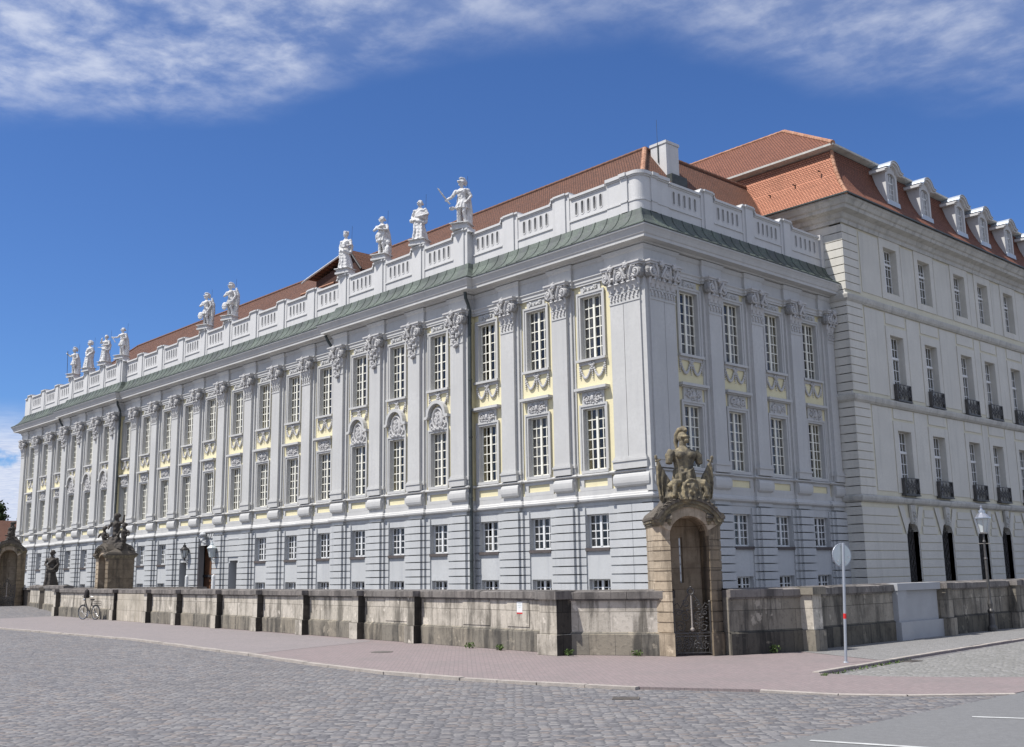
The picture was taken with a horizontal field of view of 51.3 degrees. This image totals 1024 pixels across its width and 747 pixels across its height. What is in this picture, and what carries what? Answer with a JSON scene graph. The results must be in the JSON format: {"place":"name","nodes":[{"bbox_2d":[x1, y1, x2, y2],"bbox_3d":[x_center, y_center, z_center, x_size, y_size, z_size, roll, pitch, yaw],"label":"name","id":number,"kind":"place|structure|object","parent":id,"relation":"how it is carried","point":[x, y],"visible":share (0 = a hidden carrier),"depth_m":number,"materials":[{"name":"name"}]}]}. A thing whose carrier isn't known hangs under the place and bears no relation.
{"place":"outdoors","nodes":[
{"label":"outdoors","id":0,"kind":"place"},
{"bbox_2d":[0,616,368,652],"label":"grey pavement","id":1,"kind":"structure","parent":0,"point":[244,641],"depth_m":39.43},
{"bbox_2d":[78,589,101,619],"bbox_3d":[-22.149,12.101,55.893,1.972,1.587,0.641,-9,-13,37],"label":"bicycle","id":2,"kind":"object","parent":1,"relation":"on","point":[86,593],"visible":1,"depth_m":55.95,"materials":[{"name":"metal"}]},
{"bbox_2d":[0,606,1021,746],"bbox_3d":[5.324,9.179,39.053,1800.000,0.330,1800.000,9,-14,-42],"label":"cobbled square","id":3,"kind":"structure","parent":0,"point":[58,690],"depth_m":16.68,"materials":[{"name":"stone"}]},
{"bbox_2d":[0,540,27,605],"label":"sentry box","id":4,"kind":"object","parent":3,"relation":"on","point":[13,553],"visible":0.99,"depth_m":78.30,"materials":[{"name":"stone"}]},
{"bbox_2d":[39,550,59,608],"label":"garden statue","id":5,"kind":"object","parent":3,"relation":"on","point":[52,566],"visible":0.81,"depth_m":72.15,"materials":[{"name":"stone"}]},
{"bbox_2d":[29,585,73,611],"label":"boundary wall","id":6,"kind":"structure","parent":3,"relation":"on","point":[48,598],"depth_m":71.09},
{"bbox_2d":[92,543,137,588],"bbox_3d":[-22.174,11.453,59.372,1.854,3.940,1.866,9,-14,-42],"label":"sentry box","id":7,"kind":"object","parent":3,"relation":"on","point":[114,568],"visible":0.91,"depth_m":58.98,"materials":[{"name":"stone"}]},
{"bbox_2d":[97,513,129,549],"bbox_3d":[-22.238,8.867,59.787,2.074,2.082,1.321,-3,-11,13],"label":"trophy statue","id":8,"kind":"object","parent":7,"relation":"on","point":[116,540],"visible":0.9,"depth_m":59.57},
{"bbox_2d":[11,120,851,589],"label":"palace","id":9,"kind":"structure","parent":3,"relation":"on","point":[513,392],"depth_m":48.59,"materials":[{"name":"grey paint"}]},
{"bbox_2d":[23,492,31,542],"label":"main window","id":10,"kind":"structure","parent":9,"relation":"in","point":[29,495],"depth_m":89.29,"materials":[{"name":"grey paint"}]},
{"bbox_2d":[26,443,34,488],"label":"upper window","id":11,"kind":"structure","parent":9,"relation":"in","point":[31,451],"depth_m":90.15,"materials":[{"name":"grey paint"}]},
{"bbox_2d":[36,489,45,541],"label":"main window","id":12,"kind":"structure","parent":9,"relation":"in","point":[41,510],"depth_m":87.03,"materials":[{"name":"grey paint"}]},
{"bbox_2d":[39,439,47,485],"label":"upper window","id":13,"kind":"structure","parent":9,"relation":"in","point":[44,464],"depth_m":87.90,"materials":[{"name":"grey paint"}]},
{"bbox_2d":[51,487,58,539],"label":"main window","id":14,"kind":"structure","parent":9,"relation":"in","point":[56,495],"depth_m":84.77,"materials":[{"name":"grey paint"}]},
{"bbox_2d":[54,435,61,482],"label":"upper window","id":15,"kind":"structure","parent":9,"relation":"in","point":[58,447],"depth_m":85.60,"materials":[{"name":"grey paint"}]},
{"bbox_2d":[64,475,74,538],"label":"main window","id":16,"kind":"structure","parent":9,"relation":"in","point":[70,484],"depth_m":81.82,"materials":[{"name":"grey paint"}]},
{"bbox_2d":[67,430,76,479],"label":"upper window","id":17,"kind":"structure","parent":9,"relation":"in","point":[73,448],"depth_m":82.66,"materials":[{"name":"grey paint"}]},
{"bbox_2d":[66,347,80,377],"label":"statue","id":18,"kind":"object","parent":9,"relation":"on","point":[76,366],"visible":0.99,"depth_m":84.69,"materials":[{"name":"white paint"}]},
{"bbox_2d":[80,472,90,536],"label":"main window","id":19,"kind":"structure","parent":9,"relation":"in","point":[86,480],"depth_m":79.49,"materials":[{"name":"grey paint"}]},
{"bbox_2d":[83,425,92,475],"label":"upper window","id":20,"kind":"structure","parent":9,"relation":"in","point":[89,445],"depth_m":80.37,"materials":[{"name":"grey paint"}]},
{"bbox_2d":[80,340,96,371],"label":"statue","id":21,"kind":"object","parent":9,"relation":"on","point":[88,364],"visible":1,"depth_m":82.29,"materials":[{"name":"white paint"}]},
{"bbox_2d":[97,469,107,535],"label":"main window","id":22,"kind":"structure","parent":9,"relation":"in","point":[102,477],"depth_m":77.28,"materials":[{"name":"grey paint"}]},
{"bbox_2d":[97,332,112,365],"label":"statue","id":23,"kind":"object","parent":9,"relation":"on","point":[105,358],"visible":1,"depth_m":80.03,"materials":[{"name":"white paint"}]},
{"bbox_2d":[100,420,109,472],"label":"upper window","id":24,"kind":"structure","parent":9,"relation":"in","point":[106,435],"depth_m":78.14,"materials":[{"name":"grey paint"}]},
{"bbox_2d":[111,328,129,359],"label":"statue","id":25,"kind":"object","parent":9,"relation":"on","point":[123,344],"visible":1,"depth_m":77.97,"materials":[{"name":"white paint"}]},
{"bbox_2d":[118,474,128,533],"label":"main window","id":26,"kind":"structure","parent":9,"relation":"in","point":[123,504],"depth_m":75.45,"materials":[{"name":"grey paint"}]},
{"bbox_2d":[120,416,131,469],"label":"upper window","id":27,"kind":"structure","parent":9,"relation":"in","point":[126,429],"depth_m":76.23,"materials":[{"name":"grey paint"}]},
{"bbox_2d":[136,470,148,531],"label":"main window","id":28,"kind":"structure","parent":9,"relation":"in","point":[144,475],"depth_m":73.02,"materials":[{"name":"grey paint"}]},
{"bbox_2d":[139,410,150,465],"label":"upper window","id":29,"kind":"structure","parent":9,"relation":"in","point":[145,431],"depth_m":73.88,"materials":[{"name":"grey paint"}]},
{"bbox_2d":[157,466,169,529],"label":"main window","id":30,"kind":"structure","parent":9,"relation":"in","point":[165,471],"depth_m":70.70,"materials":[{"name":"grey paint"}]},
{"bbox_2d":[159,404,171,461],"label":"upper window","id":31,"kind":"structure","parent":9,"relation":"in","point":[166,413],"depth_m":71.56,"materials":[{"name":"grey paint"}]},
{"bbox_2d":[178,462,191,528],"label":"main window","id":32,"kind":"structure","parent":9,"relation":"in","point":[186,470],"depth_m":68.43,"materials":[{"name":"grey paint"}]},
{"bbox_2d":[181,398,193,457],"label":"upper window","id":33,"kind":"structure","parent":9,"relation":"in","point":[189,403],"depth_m":69.25,"materials":[{"name":"grey paint"}]},
{"bbox_2d":[196,292,214,330],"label":"statue","id":34,"kind":"object","parent":9,"relation":"on","point":[207,313],"visible":1,"depth_m":69.14,"materials":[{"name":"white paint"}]},
{"bbox_2d":[200,458,215,526],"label":"main window","id":35,"kind":"structure","parent":9,"relation":"in","point":[209,471],"depth_m":66.19,"materials":[{"name":"grey paint"}]},
{"bbox_2d":[202,391,217,453],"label":"upper window","id":36,"kind":"structure","parent":9,"relation":"in","point":[210,418],"depth_m":67.02,"materials":[{"name":"grey paint"}]},
{"bbox_2d":[204,546,216,588],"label":"gate door","id":37,"kind":"structure","parent":9,"relation":"in","point":[208,563],"depth_m":66.00,"materials":[{"name":"brown wood"}]},
{"bbox_2d":[220,280,239,321],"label":"statue","id":38,"kind":"object","parent":9,"relation":"on","point":[231,304],"visible":1,"depth_m":66.80,"materials":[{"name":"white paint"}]},
{"bbox_2d":[226,452,242,523],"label":"main window","id":39,"kind":"structure","parent":9,"relation":"in","point":[236,459],"depth_m":63.70,"materials":[{"name":"grey paint"}]},
{"bbox_2d":[229,384,244,448],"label":"upper window","id":40,"kind":"structure","parent":9,"relation":"in","point":[237,419],"depth_m":64.60,"materials":[{"name":"grey paint"}]},
{"bbox_2d":[252,447,270,521],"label":"main window","id":41,"kind":"structure","parent":9,"relation":"in","point":[260,498],"depth_m":61.44,"materials":[{"name":"grey paint"}]},
{"bbox_2d":[255,376,271,442],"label":"upper window","id":42,"kind":"structure","parent":9,"relation":"in","point":[264,381],"depth_m":62.26,"materials":[{"name":"grey paint"}]},
{"bbox_2d":[283,535,297,561],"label":"window","id":43,"kind":"structure","parent":9,"relation":"in","point":[291,550],"depth_m":58.43,"materials":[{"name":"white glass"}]},
{"bbox_2d":[281,442,300,518],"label":"main window","id":44,"kind":"structure","parent":9,"relation":"in","point":[291,483],"depth_m":59.09,"materials":[{"name":"grey paint"}]},
{"bbox_2d":[284,368,301,437],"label":"upper window","id":45,"kind":"structure","parent":9,"relation":"in","point":[291,397],"depth_m":59.93,"materials":[{"name":"grey paint"}]},
{"bbox_2d":[312,435,331,515],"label":"main window","id":46,"kind":"structure","parent":9,"relation":"in","point":[324,443],"depth_m":56.78,"materials":[{"name":"grey paint"}]},
{"bbox_2d":[315,533,329,560],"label":"window","id":47,"kind":"structure","parent":9,"relation":"in","point":[325,535],"depth_m":56.16,"materials":[{"name":"white wood"}]},
{"bbox_2d":[315,359,332,430],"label":"upper window","id":48,"kind":"structure","parent":9,"relation":"in","point":[322,415],"depth_m":57.64,"materials":[{"name":"grey paint"}]},
{"bbox_2d":[334,231,356,275],"bbox_3d":[-8.922,-6.635,57.148,0.935,2.750,0.877,-7,-12,29],"label":"statue","id":49,"kind":"object","parent":9,"relation":"on","point":[345,264],"visible":1,"depth_m":56.86,"materials":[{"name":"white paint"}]},
{"bbox_2d":[346,416,368,511],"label":"main window","id":50,"kind":"structure","parent":9,"relation":"in","point":[358,432],"depth_m":53.96,"materials":[{"name":"grey paint"}]},
{"bbox_2d":[348,347,368,422],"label":"upper window","id":51,"kind":"structure","parent":9,"relation":"in","point":[357,365],"depth_m":54.82,"materials":[{"name":"grey paint"}]},
{"bbox_2d":[370,216,392,261],"bbox_3d":[-6.678,-7.113,54.801,0.956,2.750,0.858,-6,-12,27],"label":"statue","id":52,"kind":"object","parent":9,"relation":"on","point":[383,238],"visible":1,"depth_m":54.58,"materials":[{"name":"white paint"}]},
{"bbox_2d":[383,409,407,508],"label":"main window","id":53,"kind":"structure","parent":9,"relation":"in","point":[396,425],"depth_m":51.59,"materials":[{"name":"grey paint"}]},
{"bbox_2d":[385,336,407,415],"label":"upper window","id":54,"kind":"structure","parent":9,"relation":"in","point":[394,375],"depth_m":52.49,"materials":[{"name":"grey paint"}]},
{"bbox_2d":[388,527,404,557],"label":"window","id":55,"kind":"structure","parent":9,"relation":"in","point":[400,555],"depth_m":50.86,"materials":[{"name":"white wood"}]},
{"bbox_2d":[408,200,431,247],"bbox_3d":[-4.551,-7.583,52.481,1.025,2.750,0.877,-6,-12,24],"label":"statue","id":56,"kind":"object","parent":9,"relation":"on","point":[419,218],"visible":1,"depth_m":52.22,"materials":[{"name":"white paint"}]},
{"bbox_2d":[423,400,450,504],"bbox_3d":[-3.325,3.613,49.147,0.562,4.780,1.760,9,-14,-42],"label":"main window","id":57,"kind":"structure","parent":9,"relation":"in","point":[438,418],"depth_m":49.31,"materials":[{"name":"grey paint"}]},
{"bbox_2d":[426,324,449,407],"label":"upper window","id":58,"kind":"structure","parent":9,"relation":"in","point":[438,331],"depth_m":50.16,"materials":[{"name":"grey paint"}]},
{"bbox_2d":[429,524,448,556],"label":"window","id":59,"kind":"structure","parent":9,"relation":"in","point":[439,544],"depth_m":48.67,"materials":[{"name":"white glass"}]},
{"bbox_2d":[437,177,473,231],"bbox_3d":[-2.613,-8.053,50.145,1.493,2.750,1.140,-4,-11,18],"label":"statue","id":60,"kind":"object","parent":9,"relation":"on","point":[463,207],"visible":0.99,"depth_m":50.07,"materials":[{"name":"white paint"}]},
{"bbox_2d":[473,312,499,399],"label":"upper window","id":61,"kind":"structure","parent":9,"relation":"in","point":[486,320],"depth_m":48.04,"materials":[{"name":"grey paint"}]},
{"bbox_2d":[472,404,501,500],"bbox_3d":[-1.043,3.511,47.011,0.490,4.120,1.740,9,-14,-42],"label":"main window","id":62,"kind":"structure","parent":9,"relation":"in","point":[487,415],"depth_m":47.18,"materials":[{"name":"grey paint"}]},
{"bbox_2d":[479,521,499,554],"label":"window","id":63,"kind":"structure","parent":9,"relation":"in","point":[489,541],"depth_m":46.53,"materials":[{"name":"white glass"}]},
{"bbox_2d":[522,298,550,389],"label":"upper window","id":64,"kind":"structure","parent":9,"relation":"in","point":[530,350],"depth_m":45.76,"materials":[{"name":"grey paint"}]},
{"bbox_2d":[520,394,554,496],"bbox_3d":[1.156,3.047,44.732,0.582,4.120,1.740,9,-14,-42],"label":"main window","id":65,"kind":"structure","parent":9,"relation":"in","point":[537,407],"depth_m":44.93,"materials":[{"name":"grey paint"}]},
{"bbox_2d":[529,518,551,552],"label":"window","id":66,"kind":"structure","parent":9,"relation":"in","point":[537,528],"depth_m":44.26,"materials":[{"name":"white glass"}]},
{"bbox_2d":[576,282,607,378],"bbox_3d":[3.310,-1.698,43.253,0.500,3.889,1.600,9,-14,-42],"label":"upper window","id":67,"kind":"structure","parent":9,"relation":"in","point":[588,294],"depth_m":43.45,"materials":[{"name":"grey paint"}]},
{"bbox_2d":[574,383,612,491],"bbox_3d":[3.300,2.570,42.377,0.490,4.120,1.740,9,-14,-42],"label":"main window","id":68,"kind":"structure","parent":9,"relation":"in","point":[593,397],"depth_m":42.53,"materials":[{"name":"grey paint"}]},
{"bbox_2d":[585,513,610,550],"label":"window","id":69,"kind":"structure","parent":9,"relation":"in","point":[593,518],"depth_m":41.94,"materials":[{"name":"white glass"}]},
{"bbox_2d":[675,280,705,376],"bbox_3d":[7.064,-1.800,43.024,1.600,3.889,0.500,9,-14,-42],"label":"upper window","id":70,"kind":"structure","parent":9,"relation":"in","point":[690,295],"depth_m":43.23,"materials":[{"name":"grey paint"}]},
{"bbox_2d":[679,381,709,477],"bbox_3d":[7.172,2.471,42.176,1.740,4.120,0.581,9,-14,-42],"label":"main window","id":71,"kind":"structure","parent":9,"relation":"in","point":[692,399],"depth_m":42.47,"materials":[{"name":"grey paint"}]},
{"bbox_2d":[721,293,747,383],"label":"upper window","id":72,"kind":"structure","parent":9,"relation":"in","point":[737,362],"depth_m":45.23,"materials":[{"name":"grey paint"}]},
{"bbox_2d":[725,389,753,491],"bbox_3d":[9.344,2.807,44.143,1.740,4.120,0.580,9,-14,-42],"label":"main window","id":73,"kind":"structure","parent":9,"relation":"in","point":[736,401],"depth_m":44.35,"materials":[{"name":"grey paint"}]},
{"bbox_2d":[733,514,754,548],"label":"window","id":74,"kind":"structure","parent":9,"relation":"in","point":[742,534],"depth_m":43.71,"materials":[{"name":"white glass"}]},
{"bbox_2d":[762,304,787,391],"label":"upper window","id":75,"kind":"structure","parent":9,"relation":"in","point":[771,311],"depth_m":47.18,"materials":[{"name":"grey paint"}]},
{"bbox_2d":[767,396,793,494],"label":"main window","id":76,"kind":"structure","parent":9,"relation":"in","point":[777,407],"depth_m":46.37,"materials":[{"name":"grey paint"}]},
{"bbox_2d":[775,516,795,549],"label":"window","id":77,"kind":"structure","parent":9,"relation":"in","point":[782,533],"depth_m":45.72,"materials":[{"name":"white wood"}]},
{"bbox_2d":[801,314,823,397],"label":"upper window","id":78,"kind":"structure","parent":9,"relation":"in","point":[809,325],"depth_m":49.20,"materials":[{"name":"grey paint"}]},
{"bbox_2d":[806,403,830,496],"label":"main window","id":79,"kind":"structure","parent":9,"relation":"in","point":[813,411],"depth_m":48.31,"materials":[{"name":"grey paint"}]},
{"bbox_2d":[813,517,832,549],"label":"window","id":80,"kind":"structure","parent":9,"relation":"in","point":[818,547],"depth_m":47.59,"materials":[{"name":"white wood"}]},
{"bbox_2d":[690,130,1023,586],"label":"side wing","id":81,"kind":"structure","parent":3,"relation":"on","point":[927,302],"depth_m":53.83,"materials":[{"name":"paint"}]},
{"bbox_2d":[883,251,892,293],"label":"top window","id":82,"kind":"structure","parent":81,"relation":"in","point":[886,265],"depth_m":53.88,"materials":[{"name":"white wood"}]},
{"bbox_2d":[890,338,913,403],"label":"tall window","id":83,"kind":"structure","parent":81,"relation":"in","point":[897,392],"depth_m":52.42,"materials":[{"name":"black metal"}]},
{"bbox_2d":[898,432,921,496],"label":"tall window","id":84,"kind":"structure","parent":81,"relation":"in","point":[905,486],"depth_m":51.65,"materials":[{"name":"black metal"}]},
{"bbox_2d":[907,524,917,581],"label":"arched window","id":85,"kind":"structure","parent":81,"relation":"in","point":[911,533],"depth_m":51.09,"materials":[{"name":"glass"}]},
{"bbox_2d":[925,348,946,409],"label":"tall window","id":86,"kind":"structure","parent":81,"relation":"in","point":[933,399],"depth_m":54.74,"materials":[{"name":"black metal"}]},
{"bbox_2d":[933,438,954,498],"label":"tall window","id":87,"kind":"structure","parent":81,"relation":"in","point":[940,488],"depth_m":53.99,"materials":[{"name":"black glass"}]},
{"bbox_2d":[942,527,951,580],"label":"arched window","id":88,"kind":"structure","parent":81,"relation":"in","point":[943,535],"depth_m":53.46,"materials":[{"name":"grey metal"}]},
{"bbox_2d":[961,357,981,416],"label":"tall window","id":89,"kind":"structure","parent":81,"relation":"in","point":[968,404],"depth_m":57.48,"materials":[{"name":"black glass"}]},
{"bbox_2d":[969,444,989,501],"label":"tall window","id":90,"kind":"structure","parent":81,"relation":"in","point":[976,487],"depth_m":56.58,"materials":[{"name":"black glass"}]},
{"bbox_2d":[985,364,1004,421],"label":"tall window","id":91,"kind":"structure","parent":81,"relation":"in","point":[992,411],"depth_m":59.36,"materials":[{"name":"black glass"}]},
{"bbox_2d":[993,447,1012,503],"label":"tall window","id":92,"kind":"structure","parent":81,"relation":"in","point":[1000,494],"depth_m":58.46,"materials":[{"name":"black glass"}]},
{"bbox_2d":[1011,371,1023,425],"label":"tall window","id":93,"kind":"structure","parent":81,"relation":"in","point":[1018,416],"depth_m":61.25,"materials":[{"name":"black glass"}]},
{"bbox_2d":[760,689,1014,696],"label":"crossing kerb","id":94,"kind":"structure","parent":3,"relation":"on","point":[849,694],"depth_m":17.37,"materials":[{"name":"stone"}]},
{"bbox_2d":[0,0,1023,520],"label":"sky","id":95,"kind":"structure","parent":0,"point":[157,156],"materials":[{"name":"blue"}]},
{"bbox_2d":[104,619,1023,691],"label":"pavement","id":96,"kind":"structure","parent":0,"point":[709,672],"depth_m":23.42,"materials":[{"name":"stone"}]},
{"bbox_2d":[51,588,574,655],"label":"boundary wall","id":97,"kind":"structure","parent":96,"relation":"on","point":[541,624],"depth_m":34.71,"materials":[{"name":"stone"}]},
{"bbox_2d":[22,587,206,605],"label":"coping","id":98,"kind":"structure","parent":97,"relation":"on","point":[26,595],"depth_m":68.65,"materials":[{"name":"stone"}]},
{"bbox_2d":[0,627,639,689],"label":"front kerb","id":99,"kind":"structure","parent":96,"relation":"on","point":[461,678],"depth_m":22.89,"materials":[{"name":"stone"}]},
{"bbox_2d":[569,589,676,655],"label":"boundary wall","id":100,"kind":"structure","parent":96,"relation":"on","point":[621,622],"depth_m":26.30,"materials":[{"name":"stone"}]},
{"bbox_2d":[642,496,725,656],"bbox_3d":[4.338,4.951,26.511,1.883,3.940,1.755,0,-11,-3],"label":"sentry box","id":101,"kind":"object","parent":96,"relation":"on","point":[694,526],"visible":0.91,"depth_m":26.13,"materials":[{"name":"stone"}]},
{"bbox_2d":[654,426,713,502],"bbox_3d":[4.293,2.290,26.601,1.204,1.991,1.217,-8,-13,33],"label":"trophy statue","id":102,"kind":"object","parent":101,"relation":"on","point":[683,484],"visible":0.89,"depth_m":26.40,"materials":[{"name":"stone"}]},
{"bbox_2d":[721,586,803,655],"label":"boundary wall","id":103,"kind":"structure","parent":96,"relation":"on","point":[759,620],"depth_m":26.16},
{"bbox_2d":[832,543,850,662],"bbox_3d":[7.292,5.040,23.381,0.521,2.620,0.118,6,-11,-22],"label":"road sign","id":104,"kind":"object","parent":96,"relation":"on","point":[841,554],"visible":1,"depth_m":23.52,"materials":[{"name":"metal"}]},
{"bbox_2d":[793,578,1023,651],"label":"boundary wall","id":105,"kind":"structure","parent":96,"relation":"on","point":[880,612],"depth_m":30.09,"materials":[{"name":"stone"}]},
{"bbox_2d":[812,638,1023,672],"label":"side kerb","id":106,"kind":"structure","parent":96,"relation":"on","point":[832,669],"depth_m":24.10,"materials":[{"name":"stone"}]},
{"bbox_2d":[756,692,1023,746],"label":"asphalt road","id":107,"kind":"structure","parent":0,"point":[957,726],"depth_m":13.53,"materials":[{"name":"asphalt"}]},
{"bbox_2d":[767,676,1023,695],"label":"paved crossing","id":108,"kind":"object","parent":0,"point":[912,685],"visible":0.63,"depth_m":18.54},
{"bbox_2d":[802,628,1023,660],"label":"mosaic pavement","id":109,"kind":"structure","parent":0,"point":[885,650],"depth_m":27.92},
{"bbox_2d":[973,505,997,630],"bbox_3d":[15.067,6.164,33.834,0.525,3.932,0.525,9,-14,-42],"label":"street lamp","id":110,"kind":"object","parent":109,"relation":"on","point":[981,517],"visible":1,"depth_m":33.88,"materials":[{"name":"grey metal"}]},
{"bbox_2d":[844,641,1023,676],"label":"side street","id":111,"kind":"structure","parent":0,"point":[1006,660],"depth_m":22.27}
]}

